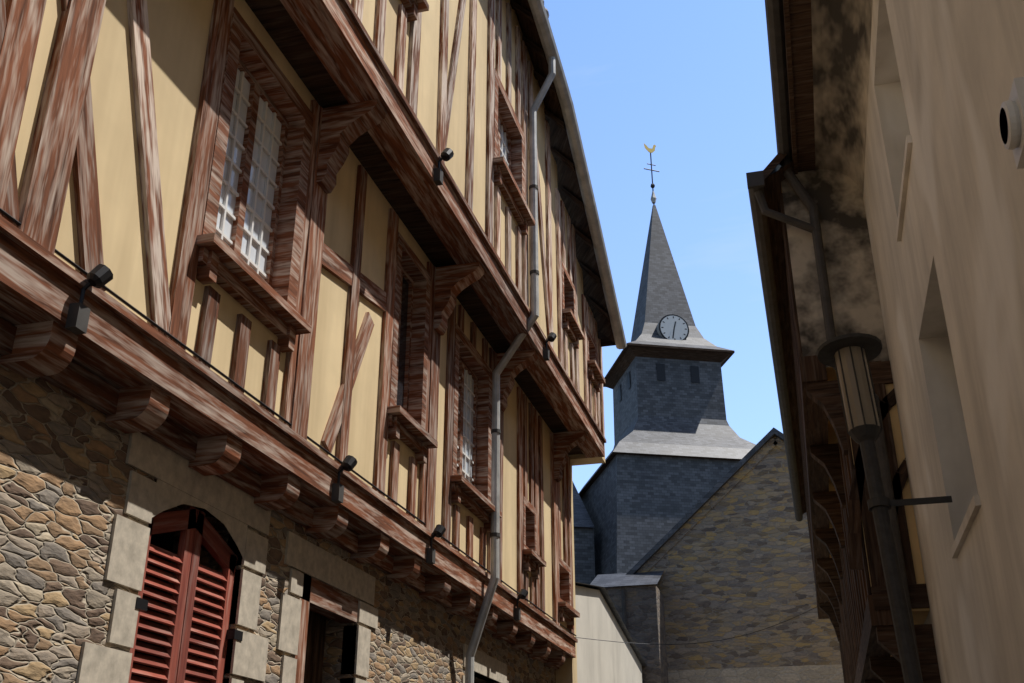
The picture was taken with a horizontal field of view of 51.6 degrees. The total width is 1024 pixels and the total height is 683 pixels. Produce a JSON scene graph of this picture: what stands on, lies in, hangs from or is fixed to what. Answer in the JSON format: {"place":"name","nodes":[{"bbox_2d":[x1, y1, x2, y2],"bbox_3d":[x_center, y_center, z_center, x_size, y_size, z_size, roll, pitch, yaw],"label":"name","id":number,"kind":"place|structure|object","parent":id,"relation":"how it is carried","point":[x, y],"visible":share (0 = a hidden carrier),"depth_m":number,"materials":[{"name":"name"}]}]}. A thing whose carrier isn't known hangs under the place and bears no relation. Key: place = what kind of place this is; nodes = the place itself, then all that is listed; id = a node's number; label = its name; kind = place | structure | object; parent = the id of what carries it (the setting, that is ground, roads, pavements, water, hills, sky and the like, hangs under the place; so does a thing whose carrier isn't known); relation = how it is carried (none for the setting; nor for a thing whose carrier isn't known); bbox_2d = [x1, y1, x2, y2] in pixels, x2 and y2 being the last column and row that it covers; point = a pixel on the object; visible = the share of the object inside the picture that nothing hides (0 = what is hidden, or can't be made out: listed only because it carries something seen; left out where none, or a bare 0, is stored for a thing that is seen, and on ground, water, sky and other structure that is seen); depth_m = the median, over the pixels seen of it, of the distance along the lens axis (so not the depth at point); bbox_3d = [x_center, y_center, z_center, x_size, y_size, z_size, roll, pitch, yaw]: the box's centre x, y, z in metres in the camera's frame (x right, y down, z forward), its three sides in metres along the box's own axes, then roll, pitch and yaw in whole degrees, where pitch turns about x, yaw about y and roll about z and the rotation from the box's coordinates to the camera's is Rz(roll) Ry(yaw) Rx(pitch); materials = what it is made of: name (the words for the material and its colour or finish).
{"place":"outdoors","nodes":[
{"label":"outdoors","id":0,"kind":"place"},
{"bbox_2d":[0,355,555,682],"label":"stone wall","id":1,"kind":"structure","parent":0,"point":[87,493],"depth_m":5.00,"materials":[{"name":"beige stone"}]},
{"bbox_2d":[128,506,242,682],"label":"window shutters","id":2,"kind":"object","parent":1,"relation":"attached to","point":[193,525],"visible":0.84,"depth_m":5.42,"materials":[{"name":"red wood"}]},
{"bbox_2d":[295,572,474,682],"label":"house doors","id":3,"kind":"structure","parent":1,"relation":"in","point":[321,601],"depth_m":7.08,"materials":[{"name":"brown wood"}]},
{"bbox_2d":[465,0,626,682],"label":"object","id":4,"kind":"object","parent":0,"point":[575,189],"visible":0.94,"depth_m":12.10,"materials":[{"name":"grey metal"}]},
{"bbox_2d":[575,582,646,682],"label":"back building","id":5,"kind":"structure","parent":0,"point":[607,660],"depth_m":19.75,"materials":[{"name":"paint"}]},
{"bbox_2d":[544,0,782,492],"label":"sky","id":6,"kind":"structure","parent":0,"point":[690,80],"materials":[{"name":"blue"}]},
{"bbox_2d":[572,144,755,587],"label":"church tower","id":7,"kind":"structure","parent":0,"point":[679,451],"depth_m":48.05,"materials":[{"name":"stone"}]},
{"bbox_2d":[590,427,843,682],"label":"gable house","id":8,"kind":"structure","parent":0,"point":[727,555],"depth_m":25.25,"materials":[{"name":"stone"}]},
{"bbox_2d":[746,153,940,682],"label":"house","id":9,"kind":"structure","parent":0,"point":[829,489],"depth_m":10.73,"materials":[{"name":"beige paint"}]},
{"label":"ground","id":10,"kind":"structure","parent":0,"visible":0},
{"bbox_2d":[5,0,604,682],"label":"house plaster walls","id":11,"kind":"structure","parent":10,"relation":"on","point":[179,32],"depth_m":7.01,"materials":[{"name":"beige paint"}]},
{"bbox_2d":[0,148,575,635],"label":"house spotlights","id":12,"kind":"object","parent":11,"relation":"attached to","point":[78,312],"visible":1,"depth_m":5.79,"materials":[{"name":"black metal"}]},
{"bbox_2d":[0,215,577,669],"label":"jetty beam","id":13,"kind":"structure","parent":11,"relation":"attached to","point":[122,367],"depth_m":5.48,"materials":[{"name":"brown wood"}]},
{"bbox_2d":[0,0,604,635],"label":"timber framing","id":14,"kind":"object","parent":11,"relation":"attached to","point":[20,28],"visible":0.81,"depth_m":7.36,"materials":[{"name":"brown wood"}]},
{"bbox_2d":[18,0,605,625],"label":"house jetty","id":15,"kind":"object","parent":11,"relation":"attached to","point":[376,106],"visible":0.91,"depth_m":7.02,"materials":[{"name":"brown wood"}]},
{"bbox_2d":[196,0,604,629],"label":"house windows","id":16,"kind":"structure","parent":11,"relation":"in","point":[248,240],"depth_m":6.70,"materials":[{"name":"brown wood"}]},
{"bbox_2d":[575,594,840,644],"bbox_3d":[2.862,3.718,14.486,5.187,1.108,0.008,16,-29,-32],"label":"overhead wire","id":17,"kind":"object","parent":11,"relation":"attached to","point":[702,642],"visible":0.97,"depth_m":14.03,"materials":[{"name":"black metal"}]},
{"bbox_2d":[765,0,1023,682],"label":"house","id":18,"kind":"structure","parent":10,"relation":"on","point":[890,109],"depth_m":6.87,"materials":[{"name":"beige paint"}]},
{"bbox_2d":[816,333,951,682],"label":"street lantern","id":19,"kind":"object","parent":18,"relation":"attached to","point":[849,357],"visible":1,"depth_m":7.32,"materials":[{"name":"metal"}]},
{"bbox_2d":[999,77,1023,168],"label":"security camera","id":20,"kind":"object","parent":18,"relation":"attached to","point":[1011,120],"visible":1,"depth_m":3.88,"materials":[{"name":"white plastic"}]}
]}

